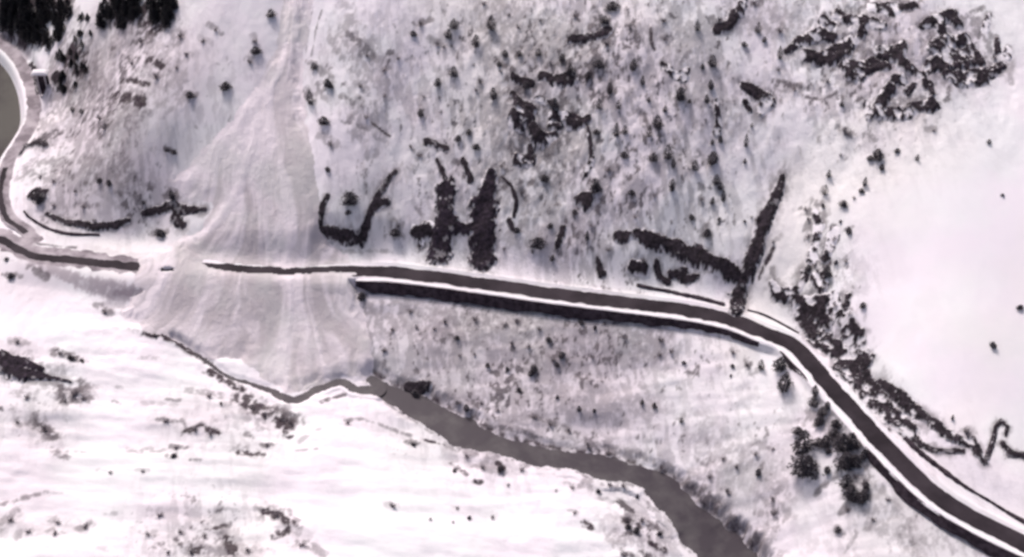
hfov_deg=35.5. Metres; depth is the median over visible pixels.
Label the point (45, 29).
conifer tree
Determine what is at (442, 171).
rock outcrop
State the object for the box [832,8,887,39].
rock outcrop
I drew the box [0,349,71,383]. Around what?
rock outcrop
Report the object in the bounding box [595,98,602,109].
evergreen tree
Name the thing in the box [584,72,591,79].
evergreen tree
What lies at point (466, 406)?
evergreen tree
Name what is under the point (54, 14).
conifer tree
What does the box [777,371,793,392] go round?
evergreen tree
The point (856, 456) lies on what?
evergreen tree
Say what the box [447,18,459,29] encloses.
evergreen tree
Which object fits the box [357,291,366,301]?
evergreen tree
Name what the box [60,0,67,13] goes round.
conifer tree
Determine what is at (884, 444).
road
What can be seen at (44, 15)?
conifer tree
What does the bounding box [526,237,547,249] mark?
evergreen tree
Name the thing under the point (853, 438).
evergreen tree
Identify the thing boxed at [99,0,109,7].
conifer tree
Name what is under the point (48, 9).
conifer tree
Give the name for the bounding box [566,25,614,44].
rock outcrop
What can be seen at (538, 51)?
evergreen tree
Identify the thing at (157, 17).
conifer tree
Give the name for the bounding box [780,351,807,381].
retaining wall
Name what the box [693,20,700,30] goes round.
evergreen tree
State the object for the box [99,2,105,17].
conifer tree
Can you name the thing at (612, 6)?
evergreen tree
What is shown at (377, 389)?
creek upstream
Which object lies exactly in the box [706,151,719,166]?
evergreen tree
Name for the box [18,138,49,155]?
rock outcrop
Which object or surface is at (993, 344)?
evergreen tree
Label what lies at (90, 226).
rock outcrop
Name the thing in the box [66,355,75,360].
evergreen tree
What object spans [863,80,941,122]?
rock outcrop
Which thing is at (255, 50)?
evergreen tree
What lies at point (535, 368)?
evergreen tree
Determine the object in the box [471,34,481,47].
evergreen tree
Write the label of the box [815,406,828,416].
evergreen tree
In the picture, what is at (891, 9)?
rock outcrop
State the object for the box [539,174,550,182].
evergreen tree
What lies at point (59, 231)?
stone wall
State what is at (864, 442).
snow bank
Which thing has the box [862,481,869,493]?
evergreen tree
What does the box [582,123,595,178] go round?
rock outcrop
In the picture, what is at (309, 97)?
evergreen tree
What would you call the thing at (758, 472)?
evergreen tree
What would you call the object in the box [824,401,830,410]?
evergreen tree
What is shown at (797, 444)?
evergreen tree
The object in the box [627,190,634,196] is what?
evergreen tree
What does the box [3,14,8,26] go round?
conifer tree
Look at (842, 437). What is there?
evergreen tree
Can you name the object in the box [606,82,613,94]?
evergreen tree
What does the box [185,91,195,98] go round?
evergreen tree
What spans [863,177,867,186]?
evergreen tree
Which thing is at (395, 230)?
evergreen tree
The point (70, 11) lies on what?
conifer tree
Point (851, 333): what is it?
rock outcrop
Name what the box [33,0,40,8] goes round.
conifer tree
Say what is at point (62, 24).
conifer tree
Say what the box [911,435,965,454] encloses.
rock outcrop
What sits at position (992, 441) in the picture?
rock outcrop
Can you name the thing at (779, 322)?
stone wall
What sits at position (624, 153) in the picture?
evergreen tree
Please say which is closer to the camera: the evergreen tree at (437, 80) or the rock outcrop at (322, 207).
the rock outcrop at (322, 207)
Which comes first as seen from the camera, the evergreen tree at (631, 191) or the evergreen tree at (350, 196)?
the evergreen tree at (631, 191)
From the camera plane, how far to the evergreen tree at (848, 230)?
775.49 m
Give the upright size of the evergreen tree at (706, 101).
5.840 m
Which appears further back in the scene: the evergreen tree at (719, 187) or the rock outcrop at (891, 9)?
the rock outcrop at (891, 9)
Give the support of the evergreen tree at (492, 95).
on the terrain
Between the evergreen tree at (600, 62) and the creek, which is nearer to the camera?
the creek
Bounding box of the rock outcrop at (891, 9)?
[866,1,918,17]
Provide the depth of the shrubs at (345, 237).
811.87 m
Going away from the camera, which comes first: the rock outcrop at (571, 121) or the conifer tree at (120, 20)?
the rock outcrop at (571, 121)
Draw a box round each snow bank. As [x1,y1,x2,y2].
[356,279,793,360]
[798,370,1023,556]
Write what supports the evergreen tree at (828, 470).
on the terrain
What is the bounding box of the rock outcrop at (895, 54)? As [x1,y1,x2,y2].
[872,39,928,90]
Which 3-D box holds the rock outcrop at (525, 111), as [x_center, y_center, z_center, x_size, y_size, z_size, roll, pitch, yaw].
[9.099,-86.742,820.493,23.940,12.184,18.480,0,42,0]
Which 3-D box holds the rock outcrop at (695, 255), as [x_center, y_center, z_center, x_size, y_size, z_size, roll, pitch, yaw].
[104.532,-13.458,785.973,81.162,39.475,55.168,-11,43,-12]
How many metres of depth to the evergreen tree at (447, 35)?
835.83 m
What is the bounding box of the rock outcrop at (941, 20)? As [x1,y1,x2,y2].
[917,7,963,35]
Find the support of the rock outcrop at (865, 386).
on the terrain
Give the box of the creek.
[366,375,757,556]
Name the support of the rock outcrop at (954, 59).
on the terrain
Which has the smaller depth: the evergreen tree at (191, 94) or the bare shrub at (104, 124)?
the evergreen tree at (191, 94)
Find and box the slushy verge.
[0,228,137,273]
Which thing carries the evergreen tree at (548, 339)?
on the terrain
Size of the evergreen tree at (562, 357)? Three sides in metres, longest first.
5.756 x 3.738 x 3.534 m
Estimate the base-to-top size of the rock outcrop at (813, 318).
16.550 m
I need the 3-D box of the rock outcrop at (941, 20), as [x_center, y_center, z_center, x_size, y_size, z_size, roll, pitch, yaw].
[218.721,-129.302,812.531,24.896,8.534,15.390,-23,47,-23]
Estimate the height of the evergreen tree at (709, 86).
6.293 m
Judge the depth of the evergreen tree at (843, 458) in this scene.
715.36 m
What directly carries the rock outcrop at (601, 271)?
on the terrain
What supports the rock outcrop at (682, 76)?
on the terrain
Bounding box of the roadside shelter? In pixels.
[31,69,49,97]
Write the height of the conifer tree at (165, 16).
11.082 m
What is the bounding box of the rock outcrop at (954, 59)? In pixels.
[922,31,1006,89]
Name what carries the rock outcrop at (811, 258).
on the terrain
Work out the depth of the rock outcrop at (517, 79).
823.94 m
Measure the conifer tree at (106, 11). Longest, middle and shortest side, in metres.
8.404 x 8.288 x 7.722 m
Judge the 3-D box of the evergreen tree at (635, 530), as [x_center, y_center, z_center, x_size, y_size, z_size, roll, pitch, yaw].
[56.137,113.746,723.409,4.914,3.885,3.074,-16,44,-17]
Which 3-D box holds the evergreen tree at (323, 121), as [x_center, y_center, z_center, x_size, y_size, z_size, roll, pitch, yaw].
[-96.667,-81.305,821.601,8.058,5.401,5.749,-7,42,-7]
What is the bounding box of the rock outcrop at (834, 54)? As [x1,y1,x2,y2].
[800,34,858,67]
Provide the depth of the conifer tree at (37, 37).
934.41 m
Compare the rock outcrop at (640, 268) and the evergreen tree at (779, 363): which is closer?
the evergreen tree at (779, 363)
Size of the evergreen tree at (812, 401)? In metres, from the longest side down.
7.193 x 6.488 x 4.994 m
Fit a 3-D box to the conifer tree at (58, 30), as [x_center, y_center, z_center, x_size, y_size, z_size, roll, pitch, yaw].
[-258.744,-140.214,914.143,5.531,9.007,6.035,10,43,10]
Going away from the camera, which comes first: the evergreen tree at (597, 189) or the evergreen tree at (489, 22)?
the evergreen tree at (597, 189)
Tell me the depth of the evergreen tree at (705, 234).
791.36 m
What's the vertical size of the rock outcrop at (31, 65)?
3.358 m
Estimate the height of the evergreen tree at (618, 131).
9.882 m
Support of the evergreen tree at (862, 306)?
on the terrain
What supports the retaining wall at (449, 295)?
on the terrain
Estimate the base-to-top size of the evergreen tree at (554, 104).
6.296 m
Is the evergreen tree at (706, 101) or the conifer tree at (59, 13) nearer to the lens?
the evergreen tree at (706, 101)
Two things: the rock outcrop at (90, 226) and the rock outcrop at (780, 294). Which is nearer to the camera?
the rock outcrop at (780, 294)
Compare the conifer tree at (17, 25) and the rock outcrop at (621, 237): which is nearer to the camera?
the rock outcrop at (621, 237)
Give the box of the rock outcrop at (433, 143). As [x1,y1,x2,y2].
[423,137,449,152]
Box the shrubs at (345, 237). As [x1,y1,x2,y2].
[319,169,397,248]
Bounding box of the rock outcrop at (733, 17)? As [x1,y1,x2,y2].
[711,0,747,35]
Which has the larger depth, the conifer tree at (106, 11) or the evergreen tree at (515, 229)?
the conifer tree at (106, 11)
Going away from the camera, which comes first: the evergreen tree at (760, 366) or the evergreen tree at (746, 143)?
the evergreen tree at (760, 366)
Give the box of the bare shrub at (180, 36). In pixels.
[174,32,184,38]
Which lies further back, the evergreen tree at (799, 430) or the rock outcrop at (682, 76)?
the rock outcrop at (682, 76)
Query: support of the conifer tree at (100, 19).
on the terrain
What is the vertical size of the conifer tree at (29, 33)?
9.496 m
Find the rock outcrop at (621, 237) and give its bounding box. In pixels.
[612,230,633,244]
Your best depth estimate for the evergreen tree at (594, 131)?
809.77 m
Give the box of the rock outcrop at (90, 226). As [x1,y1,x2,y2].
[44,211,131,231]
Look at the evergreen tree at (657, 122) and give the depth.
804.26 m
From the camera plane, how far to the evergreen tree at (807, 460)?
720.05 m
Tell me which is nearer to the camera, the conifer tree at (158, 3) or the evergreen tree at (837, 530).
the evergreen tree at (837, 530)
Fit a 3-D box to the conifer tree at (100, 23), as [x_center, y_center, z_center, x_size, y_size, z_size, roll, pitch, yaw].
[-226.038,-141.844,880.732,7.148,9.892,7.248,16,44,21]
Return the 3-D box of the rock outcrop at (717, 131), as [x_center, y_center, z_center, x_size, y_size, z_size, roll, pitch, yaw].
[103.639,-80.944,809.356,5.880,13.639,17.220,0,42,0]
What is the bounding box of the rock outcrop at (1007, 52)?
[980,12,1012,60]
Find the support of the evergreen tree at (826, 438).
on the terrain
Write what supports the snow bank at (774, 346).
on the terrain
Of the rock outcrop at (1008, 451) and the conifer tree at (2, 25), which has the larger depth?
the conifer tree at (2, 25)
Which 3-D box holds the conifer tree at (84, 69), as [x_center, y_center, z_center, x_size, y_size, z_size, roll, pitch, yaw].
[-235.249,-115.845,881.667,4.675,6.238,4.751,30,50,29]
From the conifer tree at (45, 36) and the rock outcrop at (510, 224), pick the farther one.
the conifer tree at (45, 36)
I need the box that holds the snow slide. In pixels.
[121,0,373,392]
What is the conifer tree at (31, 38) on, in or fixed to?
on the terrain
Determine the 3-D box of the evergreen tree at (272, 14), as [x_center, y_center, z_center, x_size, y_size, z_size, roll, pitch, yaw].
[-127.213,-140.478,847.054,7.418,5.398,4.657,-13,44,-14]
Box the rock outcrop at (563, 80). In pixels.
[537,70,578,89]
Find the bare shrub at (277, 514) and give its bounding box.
[271,510,281,519]
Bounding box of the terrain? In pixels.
[0,0,1023,556]
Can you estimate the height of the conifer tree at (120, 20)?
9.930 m
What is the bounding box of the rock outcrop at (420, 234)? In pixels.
[409,219,433,248]
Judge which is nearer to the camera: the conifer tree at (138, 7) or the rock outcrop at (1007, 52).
the rock outcrop at (1007, 52)
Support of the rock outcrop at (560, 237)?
on the terrain
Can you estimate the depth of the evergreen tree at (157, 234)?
820.86 m
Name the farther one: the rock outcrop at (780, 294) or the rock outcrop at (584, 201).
the rock outcrop at (584, 201)
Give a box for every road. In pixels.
[0,35,43,243]
[0,236,1023,552]
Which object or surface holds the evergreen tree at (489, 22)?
on the terrain
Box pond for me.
[0,64,20,157]
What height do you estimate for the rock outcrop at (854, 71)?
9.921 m
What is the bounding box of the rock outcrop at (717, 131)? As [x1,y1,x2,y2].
[712,98,721,137]
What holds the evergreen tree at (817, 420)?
on the terrain
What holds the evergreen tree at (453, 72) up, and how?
on the terrain
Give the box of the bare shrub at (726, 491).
[724,487,732,495]
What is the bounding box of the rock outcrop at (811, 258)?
[805,209,840,264]
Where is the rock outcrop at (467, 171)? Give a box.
[460,156,473,184]
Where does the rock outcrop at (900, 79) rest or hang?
on the terrain
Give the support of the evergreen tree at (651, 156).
on the terrain
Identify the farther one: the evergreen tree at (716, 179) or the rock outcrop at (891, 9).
the rock outcrop at (891, 9)
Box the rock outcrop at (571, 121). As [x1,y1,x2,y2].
[548,108,592,131]
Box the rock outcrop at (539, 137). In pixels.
[508,118,563,151]
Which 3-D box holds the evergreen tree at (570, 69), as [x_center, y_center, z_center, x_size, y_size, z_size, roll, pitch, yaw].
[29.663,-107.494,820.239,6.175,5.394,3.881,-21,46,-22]
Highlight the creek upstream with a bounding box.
[180,343,385,403]
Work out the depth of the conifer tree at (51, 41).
922.35 m
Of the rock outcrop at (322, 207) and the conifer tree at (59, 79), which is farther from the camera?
the conifer tree at (59, 79)
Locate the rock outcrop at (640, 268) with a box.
[626,258,699,286]
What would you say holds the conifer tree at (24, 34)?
on the terrain
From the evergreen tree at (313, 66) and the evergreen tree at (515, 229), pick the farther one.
the evergreen tree at (313, 66)
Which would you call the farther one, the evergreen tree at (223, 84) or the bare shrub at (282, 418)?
the evergreen tree at (223, 84)
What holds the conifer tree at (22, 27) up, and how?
on the terrain
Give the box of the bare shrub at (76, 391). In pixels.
[71,387,79,395]
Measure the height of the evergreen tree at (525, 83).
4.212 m
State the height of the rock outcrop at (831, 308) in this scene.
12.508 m
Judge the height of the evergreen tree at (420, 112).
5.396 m
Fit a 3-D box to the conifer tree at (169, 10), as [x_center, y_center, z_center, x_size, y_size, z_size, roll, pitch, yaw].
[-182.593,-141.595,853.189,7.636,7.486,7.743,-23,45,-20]
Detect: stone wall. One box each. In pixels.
[23,210,99,235]
[636,283,724,305]
[747,309,798,333]
[903,436,1023,523]
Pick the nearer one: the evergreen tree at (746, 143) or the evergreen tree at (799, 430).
the evergreen tree at (799, 430)
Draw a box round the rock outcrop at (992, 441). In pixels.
[982,418,1009,465]
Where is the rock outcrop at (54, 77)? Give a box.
[50,69,63,93]
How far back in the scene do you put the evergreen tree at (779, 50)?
815.56 m
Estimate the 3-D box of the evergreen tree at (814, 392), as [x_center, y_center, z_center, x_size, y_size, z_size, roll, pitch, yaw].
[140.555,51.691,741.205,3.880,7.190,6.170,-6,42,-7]
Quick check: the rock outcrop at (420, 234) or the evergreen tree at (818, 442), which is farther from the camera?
the rock outcrop at (420, 234)
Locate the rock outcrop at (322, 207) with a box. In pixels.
[318,193,330,226]
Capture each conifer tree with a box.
[0,16,8,32]
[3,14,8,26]
[7,20,13,36]
[12,19,19,33]
[18,24,26,37]
[21,29,29,40]
[26,28,33,42]
[28,0,36,16]
[29,28,36,45]
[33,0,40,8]
[33,28,41,44]
[41,8,48,23]
[42,21,49,34]
[42,33,48,46]
[45,42,51,51]
[46,3,51,19]
[49,35,53,44]
[50,0,55,8]
[51,9,59,23]
[55,26,62,40]
[56,7,63,22]
[57,75,62,83]
[59,19,65,32]
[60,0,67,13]
[61,7,69,21]
[63,0,72,10]
[66,5,73,17]
[82,64,87,73]
[96,12,105,28]
[96,15,106,28]
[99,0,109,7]
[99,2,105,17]
[102,4,113,18]
[106,5,113,20]
[110,0,113,10]
[115,13,126,29]
[128,6,139,20]
[135,2,143,14]
[145,0,149,10]
[149,6,157,24]
[151,9,159,22]
[156,0,162,17]
[161,10,171,28]
[167,7,174,20]
[168,0,178,10]
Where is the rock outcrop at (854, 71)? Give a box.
[837,56,891,83]
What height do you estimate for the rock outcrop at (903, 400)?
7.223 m
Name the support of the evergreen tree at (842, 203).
on the terrain
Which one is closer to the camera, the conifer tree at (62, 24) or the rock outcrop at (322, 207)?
the rock outcrop at (322, 207)
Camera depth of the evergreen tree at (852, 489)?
707.09 m
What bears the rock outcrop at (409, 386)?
on the terrain
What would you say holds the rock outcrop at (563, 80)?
on the terrain
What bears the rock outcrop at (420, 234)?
on the terrain
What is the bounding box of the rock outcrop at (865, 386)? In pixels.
[805,331,920,439]
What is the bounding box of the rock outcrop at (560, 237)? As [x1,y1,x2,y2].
[554,225,566,250]
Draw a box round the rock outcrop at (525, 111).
[506,90,552,127]
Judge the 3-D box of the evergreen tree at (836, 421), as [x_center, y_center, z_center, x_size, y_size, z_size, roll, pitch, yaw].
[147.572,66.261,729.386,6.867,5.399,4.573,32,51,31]
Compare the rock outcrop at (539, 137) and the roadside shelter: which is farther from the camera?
the roadside shelter
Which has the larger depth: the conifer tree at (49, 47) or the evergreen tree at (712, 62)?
the conifer tree at (49, 47)
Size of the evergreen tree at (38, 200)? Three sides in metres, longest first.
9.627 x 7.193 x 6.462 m
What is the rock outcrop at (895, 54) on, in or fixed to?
on the terrain
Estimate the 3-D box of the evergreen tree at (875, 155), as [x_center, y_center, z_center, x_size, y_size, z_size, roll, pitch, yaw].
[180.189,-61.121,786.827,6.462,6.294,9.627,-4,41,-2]
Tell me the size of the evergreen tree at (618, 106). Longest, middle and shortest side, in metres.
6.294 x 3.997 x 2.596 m
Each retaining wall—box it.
[355,281,758,346]
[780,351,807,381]
[864,446,1021,556]
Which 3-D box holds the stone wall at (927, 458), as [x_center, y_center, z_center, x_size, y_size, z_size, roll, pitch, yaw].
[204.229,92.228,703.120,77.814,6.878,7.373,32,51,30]
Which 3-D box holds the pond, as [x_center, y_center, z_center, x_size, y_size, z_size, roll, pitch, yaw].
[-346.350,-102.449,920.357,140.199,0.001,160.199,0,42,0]
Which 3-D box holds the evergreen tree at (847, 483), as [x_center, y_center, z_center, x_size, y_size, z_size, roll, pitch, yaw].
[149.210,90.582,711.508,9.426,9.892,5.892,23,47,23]
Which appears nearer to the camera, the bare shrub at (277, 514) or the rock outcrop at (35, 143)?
the bare shrub at (277, 514)
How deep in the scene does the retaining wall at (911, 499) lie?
693.74 m
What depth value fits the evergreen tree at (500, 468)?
742.84 m
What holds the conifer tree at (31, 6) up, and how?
on the terrain
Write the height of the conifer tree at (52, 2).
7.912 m
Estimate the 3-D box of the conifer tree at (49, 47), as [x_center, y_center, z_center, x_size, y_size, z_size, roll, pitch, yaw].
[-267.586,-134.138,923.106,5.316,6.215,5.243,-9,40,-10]
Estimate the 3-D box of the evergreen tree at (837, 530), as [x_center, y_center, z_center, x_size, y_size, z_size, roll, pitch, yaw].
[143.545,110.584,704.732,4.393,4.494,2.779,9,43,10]
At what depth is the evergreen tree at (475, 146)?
818.37 m
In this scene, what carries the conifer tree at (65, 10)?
on the terrain
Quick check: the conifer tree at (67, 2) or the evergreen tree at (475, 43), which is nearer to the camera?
the evergreen tree at (475, 43)
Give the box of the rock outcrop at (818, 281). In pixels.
[809,271,829,293]
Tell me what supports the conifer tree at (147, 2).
on the terrain
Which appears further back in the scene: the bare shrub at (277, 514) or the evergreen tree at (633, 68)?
the evergreen tree at (633, 68)
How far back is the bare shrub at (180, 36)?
846.17 m
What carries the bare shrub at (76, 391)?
on the terrain
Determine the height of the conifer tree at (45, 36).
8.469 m
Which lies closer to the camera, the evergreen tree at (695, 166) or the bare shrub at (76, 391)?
the bare shrub at (76, 391)
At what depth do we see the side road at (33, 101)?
890.31 m
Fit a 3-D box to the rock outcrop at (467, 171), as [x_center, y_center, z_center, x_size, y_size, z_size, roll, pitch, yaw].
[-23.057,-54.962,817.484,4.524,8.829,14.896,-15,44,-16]
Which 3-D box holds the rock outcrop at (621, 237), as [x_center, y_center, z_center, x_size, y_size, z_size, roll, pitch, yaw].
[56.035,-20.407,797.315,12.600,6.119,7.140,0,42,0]
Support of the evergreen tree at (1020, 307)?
on the terrain
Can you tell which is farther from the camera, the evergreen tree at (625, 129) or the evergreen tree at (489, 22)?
the evergreen tree at (489, 22)
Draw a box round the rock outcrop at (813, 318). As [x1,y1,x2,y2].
[788,292,833,341]
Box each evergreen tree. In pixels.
[6,273,14,279]
[32,191,44,205]
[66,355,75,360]
[154,229,165,237]
[168,190,175,199]
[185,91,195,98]
[218,81,232,90]
[250,46,261,54]
[266,9,276,17]
[306,90,313,104]
[309,63,317,70]
[317,116,330,125]
[322,79,332,87]
[338,192,360,205]
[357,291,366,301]
[387,228,401,236]
[409,30,418,36]
[410,389,421,397]
[417,109,423,116]
[434,78,441,86]
[444,29,452,39]
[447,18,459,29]
[447,66,458,77]
[463,404,469,411]
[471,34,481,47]
[472,144,480,150]
[486,15,495,30]
[489,87,496,100]
[497,464,503,472]
[513,227,521,232]
[522,81,529,89]
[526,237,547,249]
[527,370,534,376]
[530,364,537,372]
[535,48,542,55]
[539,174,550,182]
[546,337,551,342]
[547,98,559,109]
[557,352,566,359]
[558,53,564,62]
[566,65,573,73]
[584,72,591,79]
[587,178,601,188]
[589,184,602,194]
[591,60,605,68]
[592,129,600,134]
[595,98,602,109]
[599,15,610,24]
[604,1,619,10]
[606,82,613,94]
[611,123,620,136]
[615,99,621,109]
[620,151,629,158]
[622,125,628,133]
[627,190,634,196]
[629,57,638,70]
[632,527,639,533]
[646,125,653,136]
[647,153,658,161]
[653,114,662,129]
[662,144,674,159]
[669,178,675,188]
[674,87,684,100]
[677,87,685,100]
[690,160,699,170]
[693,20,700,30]
[702,228,711,238]
[704,94,709,103]
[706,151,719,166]
[707,55,717,67]
[708,79,714,90]
[712,174,720,185]
[717,182,724,190]
[721,190,725,202]
[743,134,749,147]
[754,22,761,32]
[754,468,760,475]
[757,359,764,369]
[772,356,789,372]
[777,46,782,59]
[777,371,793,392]
[786,454,824,479]
[790,426,802,434]
[790,430,814,455]
[804,264,811,271]
[807,396,819,407]
[810,385,818,396]
[811,437,821,446]
[813,416,826,426]
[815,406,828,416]
[819,433,833,449]
[821,185,828,195]
[823,265,832,278]
[823,466,830,474]
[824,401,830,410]
[827,428,840,439]
[828,432,854,452]
[829,419,841,429]
[831,452,857,470]
[833,526,842,533]
[835,474,856,489]
[839,200,849,207]
[841,485,862,503]
[845,227,851,234]
[845,432,861,451]
[846,454,864,468]
[855,489,870,504]
[858,449,867,460]
[859,302,865,308]
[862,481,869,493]
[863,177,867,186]
[872,148,883,162]
[989,341,996,348]
[1016,305,1022,310]
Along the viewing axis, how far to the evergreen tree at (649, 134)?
803.54 m
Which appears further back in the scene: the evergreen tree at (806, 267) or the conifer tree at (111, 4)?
the conifer tree at (111, 4)
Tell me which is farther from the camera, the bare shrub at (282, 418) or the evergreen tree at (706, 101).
the evergreen tree at (706, 101)
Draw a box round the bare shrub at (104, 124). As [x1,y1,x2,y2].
[97,121,108,129]
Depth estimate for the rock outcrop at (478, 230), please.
810.59 m
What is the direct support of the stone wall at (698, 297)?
on the terrain
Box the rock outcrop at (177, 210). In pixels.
[140,199,207,229]
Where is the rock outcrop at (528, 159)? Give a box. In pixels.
[511,144,536,167]
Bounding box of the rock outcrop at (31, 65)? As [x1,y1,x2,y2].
[28,61,39,94]
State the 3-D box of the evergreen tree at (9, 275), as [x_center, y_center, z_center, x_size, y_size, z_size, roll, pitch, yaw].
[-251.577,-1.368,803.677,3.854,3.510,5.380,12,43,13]
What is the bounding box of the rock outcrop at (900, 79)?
[889,73,935,96]
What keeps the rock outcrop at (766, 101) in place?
on the terrain
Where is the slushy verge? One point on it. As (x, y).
(21, 241)
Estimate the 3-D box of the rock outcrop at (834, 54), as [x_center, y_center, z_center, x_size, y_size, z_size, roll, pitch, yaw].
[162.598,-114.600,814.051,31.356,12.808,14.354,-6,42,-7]
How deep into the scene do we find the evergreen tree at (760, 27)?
821.42 m
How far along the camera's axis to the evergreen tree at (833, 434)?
725.83 m
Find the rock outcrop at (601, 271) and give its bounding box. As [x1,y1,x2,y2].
[595,256,606,278]
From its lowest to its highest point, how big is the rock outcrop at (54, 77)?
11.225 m
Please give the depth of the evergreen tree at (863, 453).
715.67 m
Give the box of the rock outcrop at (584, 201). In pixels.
[573,191,594,212]
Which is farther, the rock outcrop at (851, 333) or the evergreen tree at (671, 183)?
the evergreen tree at (671, 183)
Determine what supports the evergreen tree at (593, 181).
on the terrain
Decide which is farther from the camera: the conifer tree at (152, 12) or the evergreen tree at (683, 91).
the conifer tree at (152, 12)
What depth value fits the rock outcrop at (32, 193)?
841.82 m
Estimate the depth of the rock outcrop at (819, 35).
818.47 m
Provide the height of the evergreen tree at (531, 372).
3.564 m
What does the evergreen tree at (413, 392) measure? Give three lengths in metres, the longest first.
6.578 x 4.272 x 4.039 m
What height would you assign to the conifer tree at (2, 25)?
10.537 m
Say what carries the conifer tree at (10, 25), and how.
on the terrain
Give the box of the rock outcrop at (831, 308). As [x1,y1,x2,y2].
[827,290,855,322]
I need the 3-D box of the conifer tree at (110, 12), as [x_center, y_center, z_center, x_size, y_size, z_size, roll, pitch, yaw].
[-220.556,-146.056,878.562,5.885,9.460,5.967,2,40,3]
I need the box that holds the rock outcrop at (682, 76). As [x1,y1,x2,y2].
[659,61,690,83]
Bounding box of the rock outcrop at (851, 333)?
[833,309,872,371]
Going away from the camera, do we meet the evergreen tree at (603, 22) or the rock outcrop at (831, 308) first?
the rock outcrop at (831, 308)
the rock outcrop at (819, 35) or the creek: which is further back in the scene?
the rock outcrop at (819, 35)
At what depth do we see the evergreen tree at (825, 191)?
787.76 m
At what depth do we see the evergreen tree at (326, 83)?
827.38 m
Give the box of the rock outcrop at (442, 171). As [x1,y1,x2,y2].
[435,157,447,180]
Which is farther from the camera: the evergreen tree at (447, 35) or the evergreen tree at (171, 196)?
the evergreen tree at (447, 35)
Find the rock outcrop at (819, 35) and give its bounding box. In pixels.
[784,14,838,54]
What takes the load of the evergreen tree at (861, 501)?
on the terrain
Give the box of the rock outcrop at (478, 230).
[424,167,501,273]
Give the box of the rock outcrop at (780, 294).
[769,269,809,304]
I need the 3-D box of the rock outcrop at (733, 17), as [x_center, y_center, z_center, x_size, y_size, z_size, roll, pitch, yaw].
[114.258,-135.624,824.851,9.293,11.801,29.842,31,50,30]
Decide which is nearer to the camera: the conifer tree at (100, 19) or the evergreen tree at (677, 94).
the evergreen tree at (677, 94)
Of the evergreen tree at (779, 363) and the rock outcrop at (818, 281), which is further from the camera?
the rock outcrop at (818, 281)
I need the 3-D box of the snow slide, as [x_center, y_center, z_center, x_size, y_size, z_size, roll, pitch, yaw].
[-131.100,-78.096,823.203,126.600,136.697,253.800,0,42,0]
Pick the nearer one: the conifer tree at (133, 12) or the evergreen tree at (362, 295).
the evergreen tree at (362, 295)
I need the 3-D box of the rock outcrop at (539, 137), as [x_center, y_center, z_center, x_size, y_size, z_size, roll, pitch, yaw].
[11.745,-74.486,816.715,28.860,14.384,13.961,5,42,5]
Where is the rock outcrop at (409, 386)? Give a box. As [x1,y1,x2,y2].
[403,380,431,394]
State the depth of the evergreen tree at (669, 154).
799.92 m
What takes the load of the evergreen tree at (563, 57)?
on the terrain
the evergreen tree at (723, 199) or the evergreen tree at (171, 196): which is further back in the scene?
the evergreen tree at (171, 196)
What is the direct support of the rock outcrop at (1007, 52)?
on the terrain
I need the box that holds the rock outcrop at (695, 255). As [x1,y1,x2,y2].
[632,174,785,316]
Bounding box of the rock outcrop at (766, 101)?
[739,81,776,117]
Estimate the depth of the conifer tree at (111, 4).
879.68 m
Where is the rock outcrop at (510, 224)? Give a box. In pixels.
[501,176,518,231]
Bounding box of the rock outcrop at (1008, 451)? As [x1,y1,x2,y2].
[1000,440,1023,459]
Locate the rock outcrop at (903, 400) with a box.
[877,378,988,465]
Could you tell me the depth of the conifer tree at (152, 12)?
855.94 m
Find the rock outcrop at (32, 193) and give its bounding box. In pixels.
[26,187,48,201]
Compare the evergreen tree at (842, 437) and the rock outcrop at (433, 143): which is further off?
the rock outcrop at (433, 143)
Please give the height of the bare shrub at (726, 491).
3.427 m
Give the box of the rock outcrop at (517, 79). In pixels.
[509,71,535,88]
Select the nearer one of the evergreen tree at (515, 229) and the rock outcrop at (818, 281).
the rock outcrop at (818, 281)
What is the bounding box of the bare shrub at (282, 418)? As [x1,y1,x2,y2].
[278,413,288,420]
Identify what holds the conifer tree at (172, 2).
on the terrain
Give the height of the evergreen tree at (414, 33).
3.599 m
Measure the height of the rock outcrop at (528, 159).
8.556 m
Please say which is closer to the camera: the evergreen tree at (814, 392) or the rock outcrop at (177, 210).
the evergreen tree at (814, 392)
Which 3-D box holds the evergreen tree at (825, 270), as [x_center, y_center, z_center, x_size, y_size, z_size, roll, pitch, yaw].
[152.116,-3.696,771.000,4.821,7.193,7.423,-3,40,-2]

